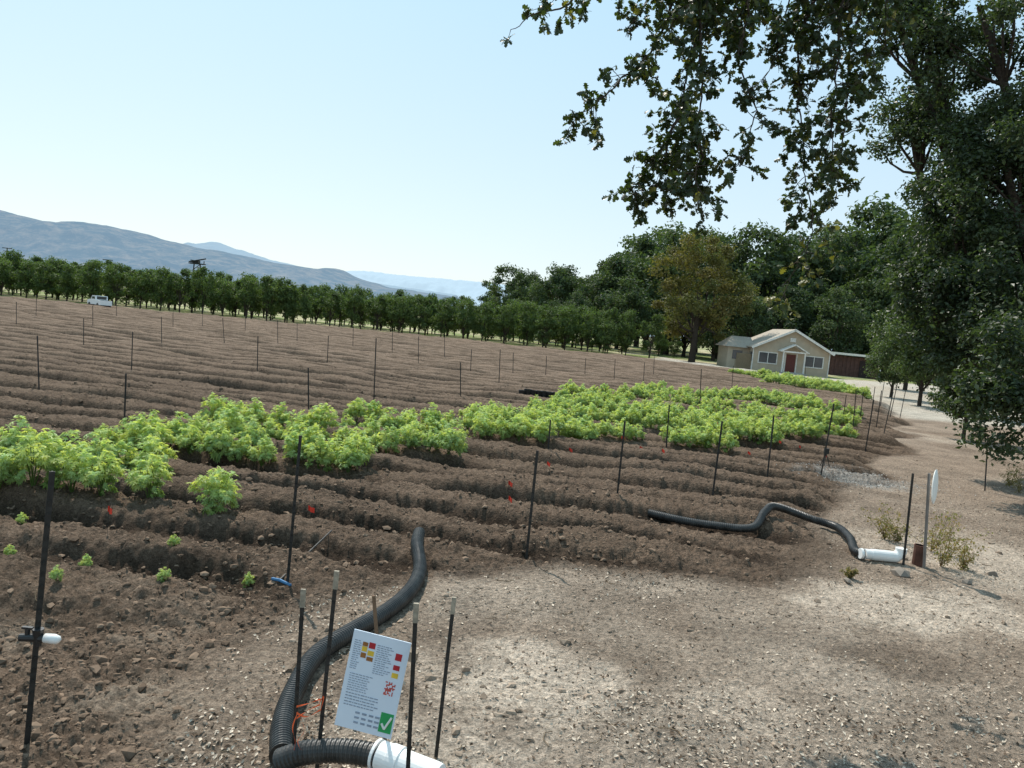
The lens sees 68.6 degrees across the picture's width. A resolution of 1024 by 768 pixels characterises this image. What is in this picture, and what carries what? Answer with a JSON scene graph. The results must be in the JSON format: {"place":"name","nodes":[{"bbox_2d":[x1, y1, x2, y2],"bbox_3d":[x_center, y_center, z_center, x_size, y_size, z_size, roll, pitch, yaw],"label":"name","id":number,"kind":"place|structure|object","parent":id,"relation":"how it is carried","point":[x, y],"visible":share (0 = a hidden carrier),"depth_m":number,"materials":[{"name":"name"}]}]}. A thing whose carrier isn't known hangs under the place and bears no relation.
{"place":"outdoors","nodes":[
{"label":"outdoors","id":0,"kind":"place"},
{"bbox_2d":[188,258,205,309],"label":"wind machine tower","id":1,"kind":"structure","parent":0,"point":[194,262],"depth_m":110.92,"materials":[{"name":"metal"}]},
{"bbox_2d":[0,210,459,305],"bbox_3d":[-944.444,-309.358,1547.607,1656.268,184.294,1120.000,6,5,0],"label":"hill","id":2,"kind":"structure","parent":0,"point":[74,241],"depth_m":1358.74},
{"bbox_2d":[184,242,458,297],"bbox_3d":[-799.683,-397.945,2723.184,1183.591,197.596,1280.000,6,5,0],"label":"hill","id":3,"kind":"structure","parent":0,"point":[218,246],"depth_m":2748.41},
{"bbox_2d":[0,284,1023,767],"bbox_3d":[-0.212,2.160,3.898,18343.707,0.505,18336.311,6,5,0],"label":"ground","id":4,"kind":"structure","parent":0,"point":[62,336],"depth_m":8.13,"materials":[{"name":"soil"}]},
{"bbox_2d":[3,544,16,554],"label":"seedling","id":5,"kind":"object","parent":4,"relation":"on","point":[8,550],"visible":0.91,"depth_m":6.98,"materials":[{"name":"green plant"}]},
{"bbox_2d":[15,512,28,524],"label":"seedling","id":6,"kind":"object","parent":4,"relation":"on","point":[20,519],"visible":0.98,"depth_m":7.67,"materials":[{"name":"green plant"}]},
{"bbox_2d":[13,257,33,295],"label":"young orchard tree","id":7,"kind":"object","parent":4,"relation":"on","point":[20,260],"visible":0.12,"depth_m":92.93,"materials":[{"name":"green plant"}]},
{"bbox_2d":[37,336,39,389],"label":"field stake","id":8,"kind":"object","parent":4,"relation":"on","point":[38,364],"visible":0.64,"depth_m":16.78,"materials":[{"name":"metal"}]},
{"bbox_2d":[24,471,54,743],"bbox_3d":[-2.685,1.328,4.262,0.103,1.703,0.028,6,5,0],"label":"field stake","id":9,"kind":"object","parent":4,"relation":"on","point":[41,587],"visible":0.97,"depth_m":4.25,"materials":[{"name":"metal"}]},
{"bbox_2d":[18,626,60,646],"bbox_3d":[-2.667,1.431,4.247,0.232,0.106,0.057,6,5,0],"label":"irrigation valve","id":10,"kind":"object","parent":9,"relation":"attached to","point":[37,636],"visible":1,"depth_m":4.23,"materials":[{"name":"black plastic"}]},
{"bbox_2d":[48,564,63,581],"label":"seedling","id":11,"kind":"object","parent":4,"relation":"on","point":[55,573],"visible":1,"depth_m":6.25,"materials":[{"name":"green plant"}]},
{"bbox_2d":[43,257,69,299],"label":"young orchard tree","id":12,"kind":"object","parent":4,"relation":"on","point":[59,261],"visible":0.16,"depth_m":90.65,"materials":[{"name":"green plant"}]},
{"bbox_2d":[78,554,92,565],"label":"seedling","id":13,"kind":"object","parent":4,"relation":"on","point":[85,561],"visible":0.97,"depth_m":6.67,"materials":[{"name":"green plant"}]},
{"bbox_2d":[0,415,179,471],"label":"crop plant row","id":14,"kind":"object","parent":4,"relation":"on","point":[9,439],"visible":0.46,"depth_m":10.26,"materials":[{"name":"green plant"}]},
{"bbox_2d":[87,295,111,306],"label":"white pickup truck","id":15,"kind":"object","parent":4,"relation":"on","point":[98,300],"visible":0.69,"depth_m":76.69,"materials":[{"name":"paint"}]},
{"bbox_2d":[0,428,241,515],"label":"crop plant row","id":16,"kind":"object","parent":4,"relation":"on","point":[67,466],"visible":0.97,"depth_m":8.53,"materials":[{"name":"green plant"}]},
{"bbox_2d":[124,373,126,417],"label":"field stake","id":17,"kind":"object","parent":4,"relation":"on","point":[125,395],"visible":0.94,"depth_m":13.70,"materials":[{"name":"metal"}]},
{"bbox_2d":[131,332,132,369],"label":"field stake","id":18,"kind":"object","parent":4,"relation":"on","point":[132,351],"visible":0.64,"depth_m":22.26,"materials":[{"name":"metal"}]},
{"bbox_2d":[157,567,170,582],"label":"seedling","id":19,"kind":"object","parent":4,"relation":"on","point":[161,574],"visible":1,"depth_m":6.40,"materials":[{"name":"green plant"}]},
{"bbox_2d":[167,534,180,546],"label":"seedling","id":20,"kind":"object","parent":4,"relation":"on","point":[174,541],"visible":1,"depth_m":7.23,"materials":[{"name":"green plant"}]},
{"bbox_2d":[92,405,377,471],"bbox_3d":[-4.317,0.857,11.816,4.376,0.948,1.204,6,5,4],"label":"crop plant row","id":21,"kind":"object","parent":4,"relation":"on","point":[213,435],"visible":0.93,"depth_m":11.63,"materials":[{"name":"green plant"}]},
{"bbox_2d":[242,571,254,586],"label":"seedling","id":22,"kind":"object","parent":4,"relation":"on","point":[247,579],"visible":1,"depth_m":6.93,"materials":[{"name":"green plant"}]},
{"bbox_2d":[271,276,301,322],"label":"young orchard tree","id":23,"kind":"object","parent":4,"relation":"on","point":[280,297],"visible":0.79,"depth_m":87.58,"materials":[{"name":"green plant"}]},
{"bbox_2d":[286,435,301,581],"bbox_3d":[-2.012,1.204,6.916,0.048,1.481,0.029,6,5,0],"label":"field stake","id":24,"kind":"object","parent":4,"relation":"on","point":[294,508],"visible":0.95,"depth_m":6.91,"materials":[{"name":"metal"}]},
{"bbox_2d":[292,588,305,742],"bbox_3d":[-1.175,1.661,4.110,0.042,1.109,0.021,6,5,0],"label":"sign stake","id":25,"kind":"object","parent":4,"relation":"on","point":[300,633],"visible":0.88,"depth_m":4.09,"materials":[{"name":"metal"}]},
{"bbox_2d":[292,696,323,749],"bbox_3d":[-1.111,1.868,4.067,0.166,0.403,0.053,6,5,0],"label":"orange flagging tape","id":26,"kind":"object","parent":25,"relation":"attached to","point":[299,714],"visible":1,"depth_m":4.06,"materials":[{"name":"orange plastic"}]},
{"bbox_2d":[271,530,331,585],"bbox_3d":[-2.111,1.728,7.595,0.210,0.152,1.402,6,5,1],"label":"garden hoe","id":27,"kind":"object","parent":4,"relation":"on","point":[280,580],"visible":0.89,"depth_m":6.97,"materials":[{"name":"metal"}]},
{"bbox_2d":[308,368,308,407],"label":"field stake","id":28,"kind":"object","parent":4,"relation":"on","point":[308,387],"visible":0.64,"depth_m":17.83,"materials":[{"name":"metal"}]},
{"bbox_2d":[186,392,467,455],"bbox_3d":[-3.343,0.803,13.915,5.137,0.887,1.308,6,5,0],"label":"crop plant row","id":29,"kind":"object","parent":4,"relation":"on","point":[412,433],"visible":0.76,"depth_m":13.76,"materials":[{"name":"green plant"}]},
{"bbox_2d":[315,570,338,767],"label":"sign stake","id":30,"kind":"object","parent":4,"relation":"on","point":[331,623],"visible":0.84,"depth_m":4.09,"materials":[{"name":"metal"}]},
{"bbox_2d":[0,249,667,357],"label":"orchard tree rows","id":31,"kind":"object","parent":4,"relation":"on","point":[199,288],"visible":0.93,"depth_m":87.98,"materials":[{"name":"green plant"}]},
{"bbox_2d":[269,527,445,767],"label":"corrugated drain pipe","id":32,"kind":"object","parent":4,"relation":"on","point":[378,753],"visible":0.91,"depth_m":4.35,"materials":[{"name":"black plastic"}]},
{"bbox_2d":[373,338,376,399],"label":"field stake","id":33,"kind":"object","parent":4,"relation":"on","point":[375,369],"visible":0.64,"depth_m":20.74,"materials":[{"name":"metal"}]},
{"bbox_2d":[372,595,386,740],"bbox_3d":[-0.749,1.642,4.254,0.166,0.905,0.025,6,5,0],"label":"wooden stake","id":34,"kind":"object","parent":4,"relation":"on","point":[375,614],"visible":0.35,"depth_m":4.22,"materials":[{"name":"brown wood"}]},
{"bbox_2d":[384,295,398,331],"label":"young orchard tree","id":35,"kind":"object","parent":4,"relation":"on","point":[390,322],"visible":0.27,"depth_m":92.61,"materials":[{"name":"green plant"}]},
{"bbox_2d":[406,602,418,767],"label":"sign stake","id":36,"kind":"object","parent":4,"relation":"on","point":[412,673],"visible":1,"depth_m":3.79,"materials":[{"name":"metal"}]},
{"bbox_2d":[334,629,410,739],"bbox_3d":[-0.717,1.544,3.861,0.358,0.540,0.046,6,5,6],"label":"notice sign","id":37,"kind":"object","parent":36,"relation":"attached to","point":[372,683],"visible":1,"depth_m":3.86,"materials":[{"name":"white paper"}]},
{"bbox_2d":[408,648,418,662],"bbox_3d":[-0.578,1.436,4.037,0.151,0.095,0.053,6,5,6],"label":"stake clip","id":38,"kind":"object","parent":36,"relation":"attached to","point":[409,657],"visible":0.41,"depth_m":4.01,"materials":[{"name":"beige plastic"}]},
{"bbox_2d":[434,597,456,757],"bbox_3d":[-0.395,1.752,4.412,0.045,1.032,0.021,6,5,0],"label":"sign stake","id":39,"kind":"object","parent":4,"relation":"on","point":[453,606],"visible":0.97,"depth_m":4.40,"materials":[{"name":"metal"}]},
{"bbox_2d":[337,397,557,443],"bbox_3d":[-1.368,0.857,15.945,4.684,0.840,1.243,6,5,0],"label":"crop plant row","id":40,"kind":"object","parent":4,"relation":"on","point":[519,426],"visible":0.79,"depth_m":15.71,"materials":[{"name":"green plant"}]},
{"bbox_2d":[0,418,992,767],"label":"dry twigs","id":41,"kind":"object","parent":4,"relation":"on","point":[462,674],"visible":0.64,"depth_m":5.39,"materials":[{"name":"wood"}]},
{"bbox_2d":[0,348,1023,767],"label":"soil clods","id":42,"kind":"object","parent":4,"relation":"on","point":[130,752],"visible":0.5,"depth_m":6.04,"materials":[{"name":"brown soil"}]},
{"bbox_2d":[440,402,599,439],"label":"crop plant row","id":43,"kind":"object","parent":4,"relation":"on","point":[582,428],"visible":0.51,"depth_m":17.12,"materials":[{"name":"green plant"}]},
{"bbox_2d":[525,450,538,559],"bbox_3d":[0.214,1.419,8.406,0.030,1.369,0.029,3,5,-30],"label":"field stake","id":44,"kind":"object","parent":4,"relation":"on","point":[531,505],"visible":0.97,"depth_m":8.39,"materials":[{"name":"metal"}]},
{"bbox_2d":[517,389,570,398],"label":"nursery pots","id":45,"kind":"object","parent":4,"relation":"on","point":[548,394],"visible":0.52,"depth_m":25.77,"materials":[{"name":"black plastic"}]},
{"bbox_2d":[533,306,557,346],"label":"young orchard tree","id":46,"kind":"object","parent":4,"relation":"on","point":[541,333],"visible":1,"depth_m":85.86,"materials":[{"name":"green plant"}]},
{"bbox_2d":[547,420,550,449],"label":"field stake","id":47,"kind":"object","parent":4,"relation":"on","point":[549,434],"visible":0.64,"depth_m":14.83,"materials":[{"name":"metal"}]},
{"bbox_2d":[153,459,1023,767],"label":"leaf litter","id":48,"kind":"object","parent":4,"relation":"on","point":[267,717],"visible":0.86,"depth_m":5.27,"materials":[{"name":"plant"}]},
{"bbox_2d":[584,330,600,351],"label":"young orchard tree","id":49,"kind":"object","parent":4,"relation":"on","point":[596,344],"visible":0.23,"depth_m":92.58,"materials":[{"name":"green plant"}]},
{"bbox_2d":[563,379,636,399],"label":"crop plant row","id":50,"kind":"object","parent":4,"relation":"on","point":[625,391],"visible":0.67,"depth_m":28.04,"materials":[{"name":"green plant"}]},
{"bbox_2d":[475,399,739,451],"bbox_3d":[2.156,1.017,18.282,6.526,0.826,1.185,7,5,12],"label":"crop plant row","id":51,"kind":"object","parent":4,"relation":"on","point":[689,437],"visible":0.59,"depth_m":17.81,"materials":[{"name":"green plant"}]},
{"bbox_2d":[595,320,619,353],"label":"young orchard tree","id":52,"kind":"object","parent":4,"relation":"on","point":[606,338],"visible":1,"depth_m":86.66,"materials":[{"name":"green plant"}]},
{"bbox_2d":[616,421,625,493],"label":"field stake","id":53,"kind":"object","parent":4,"relation":"on","point":[621,457],"visible":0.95,"depth_m":11.16,"materials":[{"name":"metal"}]},
{"bbox_2d":[616,332,629,353],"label":"young orchard tree","id":54,"kind":"object","parent":4,"relation":"on","point":[620,348],"visible":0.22,"depth_m":91.03,"materials":[{"name":"green plant"}]},
{"bbox_2d":[527,394,784,444],"bbox_3d":[3.718,0.946,20.331,6.972,0.935,1.243,7,5,14],"label":"crop plant row","id":55,"kind":"object","parent":4,"relation":"on","point":[749,429],"visible":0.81,"depth_m":20.00,"materials":[{"name":"green plant"}]},
{"bbox_2d":[651,329,668,355],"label":"young orchard tree","id":56,"kind":"object","parent":4,"relation":"on","point":[663,343],"visible":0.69,"depth_m":101.45,"materials":[{"name":"green plant"}]},
{"bbox_2d":[666,405,669,447],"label":"field stake","id":57,"kind":"object","parent":4,"relation":"on","point":[667,425],"visible":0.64,"depth_m":17.39,"materials":[{"name":"metal"}]},
{"bbox_2d":[668,335,682,355],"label":"young orchard tree","id":58,"kind":"object","parent":4,"relation":"on","point":[674,348],"visible":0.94,"depth_m":103.18,"materials":[{"name":"green plant"}]},
{"bbox_2d":[638,380,725,400],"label":"crop plant row","id":59,"kind":"object","parent":4,"relation":"on","point":[651,386],"visible":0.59,"depth_m":32.43,"materials":[{"name":"green plant"}]},
{"bbox_2d":[548,392,825,438],"bbox_3d":[5.045,0.949,22.343,8.203,0.865,1.288,6,5,10],"label":"crop plant row","id":60,"kind":"object","parent":4,"relation":"on","point":[804,429],"visible":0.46,"depth_m":22.13,"materials":[{"name":"green plant"}]},
{"bbox_2d":[645,225,760,361],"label":"autumn oak tree","id":61,"kind":"object","parent":4,"relation":"on","point":[697,309],"visible":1,"depth_m":88.52,"materials":[{"name":"green plant"}]},
{"bbox_2d":[554,385,859,437],"bbox_3d":[6.072,0.867,24.045,9.533,0.953,1.282,6,5,7],"label":"crop plant row","id":62,"kind":"object","parent":4,"relation":"on","point":[799,416],"visible":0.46,"depth_m":23.92,"materials":[{"name":"green plant"}]},
{"bbox_2d":[500,0,918,322],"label":"overhanging oak tree","id":63,"kind":"object","parent":4,"relation":"on","point":[690,16],"visible":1,"depth_m":6.88,"materials":[{"name":"green plant"}]},
{"bbox_2d":[712,421,722,495],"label":"field stake","id":64,"kind":"object","parent":4,"relation":"on","point":[717,458],"visible":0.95,"depth_m":12.29,"materials":[{"name":"metal"}]},
{"bbox_2d":[734,353,751,368],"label":"wooden fence","id":65,"kind":"object","parent":4,"relation":"on","point":[743,360],"visible":0.79,"depth_m":84.14,"materials":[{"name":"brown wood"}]},
{"bbox_2d":[727,368,759,375],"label":"crop plant row","id":66,"kind":"object","parent":4,"relation":"on","point":[732,370],"visible":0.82,"depth_m":64.94,"materials":[{"name":"green plant"}]},
{"bbox_2d":[630,383,861,426],"bbox_3d":[8.577,0.827,28.422,8.524,0.811,1.221,8,5,23],"label":"crop plant row","id":67,"kind":"object","parent":4,"relation":"on","point":[643,391],"visible":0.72,"depth_m":28.57,"materials":[{"name":"green plant"}]},
{"bbox_2d":[476,191,1021,373],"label":"forest treeline","id":68,"kind":"object","parent":4,"relation":"on","point":[838,309],"visible":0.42,"depth_m":117.13,"materials":[{"name":"green plant"}]},
{"bbox_2d":[766,415,774,476],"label":"field stake","id":69,"kind":"object","parent":4,"relation":"on","point":[770,445],"visible":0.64,"depth_m":14.59,"materials":[{"name":"metal"}]},
{"bbox_2d":[727,386,816,400],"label":"crop plant row","id":70,"kind":"object","parent":4,"relation":"on","point":[749,390],"visible":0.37,"depth_m":36.74,"materials":[{"name":"green plant"}]},
{"bbox_2d":[715,329,834,376],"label":"farmhouse","id":71,"kind":"object","parent":4,"relation":"on","point":[794,351],"visible":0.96,"depth_m":82.66,"materials":[{"name":"beige paint"}]},
{"bbox_2d":[732,350,822,367],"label":"windows","id":72,"kind":"structure","parent":71,"relation":"in","point":[763,356],"depth_m":82.72,"materials":[{"name":"clear glass"}]},
{"bbox_2d":[785,354,795,372],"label":"door","id":73,"kind":"structure","parent":71,"relation":"in","point":[790,359],"depth_m":82.64,"materials":[{"name":"red wood"}]},
{"bbox_2d":[648,502,906,561],"bbox_3d":[3.811,1.966,10.840,3.346,0.332,1.591,8,5,26],"label":"corrugated irrigation hose","id":74,"kind":"object","parent":4,"relation":"on","point":[896,555],"visible":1,"depth_m":10.60,"materials":[{"name":"black plastic"}]},
{"bbox_2d":[712,386,863,416],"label":"crop plant row","id":75,"kind":"object","parent":4,"relation":"on","point":[735,393],"visible":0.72,"depth_m":31.96,"materials":[{"name":"green plant"}]},
{"bbox_2d":[757,368,851,385],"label":"crop plant row","id":76,"kind":"object","parent":4,"relation":"on","point":[766,372],"visible":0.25,"depth_m":63.22,"materials":[{"name":"green plant"}]},
{"bbox_2d":[750,371,871,393],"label":"crop plant row","id":77,"kind":"object","parent":4,"relation":"on","point":[755,374],"visible":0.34,"depth_m":54.67,"materials":[{"name":"green plant"}]},
{"bbox_2d":[759,374,872,399],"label":"crop plant row","id":78,"kind":"object","parent":4,"relation":"on","point":[778,379],"visible":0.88,"depth_m":49.15,"materials":[{"name":"green plant"}]},
{"bbox_2d":[820,448,829,466],"bbox_3d":[7.132,1.716,17.000,0.240,0.513,0.275,6,5,0],"label":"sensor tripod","id":79,"kind":"object","parent":4,"relation":"on","point":[827,450],"visible":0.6,"depth_m":16.96,"materials":[{"name":"metal"}]},
{"bbox_2d":[820,403,834,475],"bbox_3d":[6.465,1.191,15.423,0.107,1.603,0.023,6,5,0],"label":"field stake","id":80,"kind":"object","parent":4,"relation":"on","point":[827,439],"visible":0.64,"depth_m":15.41,"materials":[{"name":"metal"}]},
{"bbox_2d":[839,566,858,577],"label":"dry weed","id":81,"kind":"object","parent":4,"relation":"on","point":[849,573],"visible":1,"depth_m":8.82,"materials":[{"name":"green plant"}]},
{"bbox_2d":[828,352,880,379],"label":"brown shed","id":82,"kind":"structure","parent":4,"relation":"on","point":[846,364],"depth_m":93.78,"materials":[{"name":"brown wood"}]},
{"bbox_2d":[858,361,871,378],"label":"door","id":83,"kind":"structure","parent":82,"relation":"in","point":[861,374],"depth_m":93.76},
{"bbox_2d":[865,400,873,451],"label":"field stake","id":84,"kind":"object","parent":4,"relation":"on","point":[869,426],"visible":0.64,"depth_m":21.03,"materials":[{"name":"metal"}]},
{"bbox_2d":[861,500,900,539],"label":"dry weed","id":85,"kind":"object","parent":4,"relation":"on","point":[883,528],"visible":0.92,"depth_m":10.96,"materials":[{"name":"green plant"}]},
{"bbox_2d":[884,392,893,432],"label":"field stake","id":86,"kind":"object","parent":4,"relation":"on","point":[888,413],"visible":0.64,"depth_m":24.58,"materials":[{"name":"metal"}]},
{"bbox_2d":[860,318,918,397],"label":"oak tree","id":87,"kind":"object","parent":4,"relation":"on","point":[878,359],"visible":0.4,"depth_m":51.67,"materials":[{"name":"green plant"}]},
{"bbox_2d":[862,269,926,389],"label":"oak tree","id":88,"kind":"object","parent":4,"relation":"on","point":[878,320],"visible":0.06,"depth_m":68.43,"materials":[{"name":"green plant"}]},
{"bbox_2d":[881,514,910,542],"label":"dry weed","id":89,"kind":"object","parent":4,"relation":"on","point":[897,538],"visible":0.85,"depth_m":10.84,"materials":[{"name":"green plant"}]},
{"bbox_2d":[890,566,910,577],"bbox_3d":[4.761,2.310,9.157,0.209,0.143,0.228,6,5,0],"label":"rock","id":90,"kind":"object","parent":4,"relation":"on","point":[899,571],"visible":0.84,"depth_m":9.10,"materials":[{"name":"stone"}]},
{"bbox_2d":[902,473,913,564],"bbox_3d":[5.046,1.776,9.581,0.077,1.291,0.029,6,5,0],"label":"field stake","id":91,"kind":"object","parent":4,"relation":"on","point":[908,517],"visible":0.95,"depth_m":9.57,"materials":[{"name":"metal"}]},
{"bbox_2d":[879,297,951,405],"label":"oak tree","id":92,"kind":"object","parent":4,"relation":"on","point":[908,369],"visible":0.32,"depth_m":44.75,"materials":[{"name":"green plant"}]},
{"bbox_2d":[912,543,923,566],"bbox_3d":[5.234,2.216,9.676,0.140,0.290,0.136,6,5,0],"label":"rusty can","id":93,"kind":"object","parent":4,"relation":"on","point":[917,558],"visible":0.78,"depth_m":9.63,"materials":[{"name":"brown metal"}]},
{"bbox_2d":[889,511,961,551],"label":"dry weed","id":94,"kind":"object","parent":4,"relation":"on","point":[937,543],"visible":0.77,"depth_m":10.42,"materials":[{"name":"green plant"}]},
{"bbox_2d":[922,469,937,568],"bbox_3d":[5.239,1.729,9.422,0.144,1.338,0.162,6,5,0],"label":"post with white disc","id":95,"kind":"object","parent":4,"relation":"on","point":[934,489],"visible":0.96,"depth_m":9.44,"materials":[{"name":"paint"}]},
{"bbox_2d":[842,0,1023,465],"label":"valley oak tree","id":96,"kind":"object","parent":4,"relation":"on","point":[967,297],"visible":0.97,"depth_m":18.62,"materials":[{"name":"green plant"}]},
{"bbox_2d":[909,509,992,566],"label":"dry weed","id":97,"kind":"object","parent":4,"relation":"on","point":[943,559],"visible":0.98,"depth_m":9.63,"materials":[{"name":"green plant"}]},
{"bbox_2d":[925,354,1007,438],"bbox_3d":[16.417,0.160,26.909,2.822,3.978,3.110,4,5,-18],"label":"oak tree","id":98,"kind":"object","parent":4,"relation":"on","point":[946,405],"visible":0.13,"depth_m":27.10,"materials":[{"name":"green plant"}]},
{"bbox_2d":[961,579,971,584],"bbox_3d":[5.516,2.402,9.111,0.134,0.072,0.115,6,5,0],"label":"rock","id":99,"kind":"object","parent":4,"relation":"on","point":[966,581],"visible":0.97,"depth_m":9.08,"materials":[{"name":"stone"}]},
{"bbox_2d":[947,538,989,570],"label":"dry weed","id":100,"kind":"object","parent":4,"relation":"on","point":[963,565],"visible":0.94,"depth_m":9.66,"materials":[{"name":"green plant"}]},
{"bbox_2d":[984,434,988,490],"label":"field stake","id":101,"kind":"object","parent":4,"relation":"on","point":[985,471],"visible":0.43,"depth_m":16.09,"materials":[{"name":"metal"}]},
{"bbox_2d":[987,571,997,576],"bbox_3d":[6.146,2.437,9.608,0.114,0.106,0.089,6,5,0],"label":"rock","id":102,"kind":"object","parent":4,"relation":"on","point":[993,573],"visible":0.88,"depth_m":9.58,"materials":[{"name":"stone"}]},
{"bbox_2d":[1000,467,1022,485],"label":"dry weed","id":103,"kind":"object","parent":4,"relation":"on","point":[1008,483],"visible":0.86,"depth_m":17.09,"materials":[{"name":"green plant"}]},
{"bbox_2d":[1009,464,1023,492],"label":"dry weed","id":104,"kind":"object","parent":4,"relation":"on","point":[1018,485],"visible":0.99,"depth_m":16.28,"materials":[{"name":"green plant"}]},
{"bbox_2d":[0,0,1023,286],"label":"sky","id":105,"kind":"structure","parent":0,"point":[398,137],"materials":[{"name":"blue"}]},
{"bbox_2d":[346,271,683,339],"bbox_3d":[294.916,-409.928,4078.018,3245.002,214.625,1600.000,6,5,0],"label":"hill","id":106,"kind":"structure","parent":0,"point":[472,289],"depth_m":3955.36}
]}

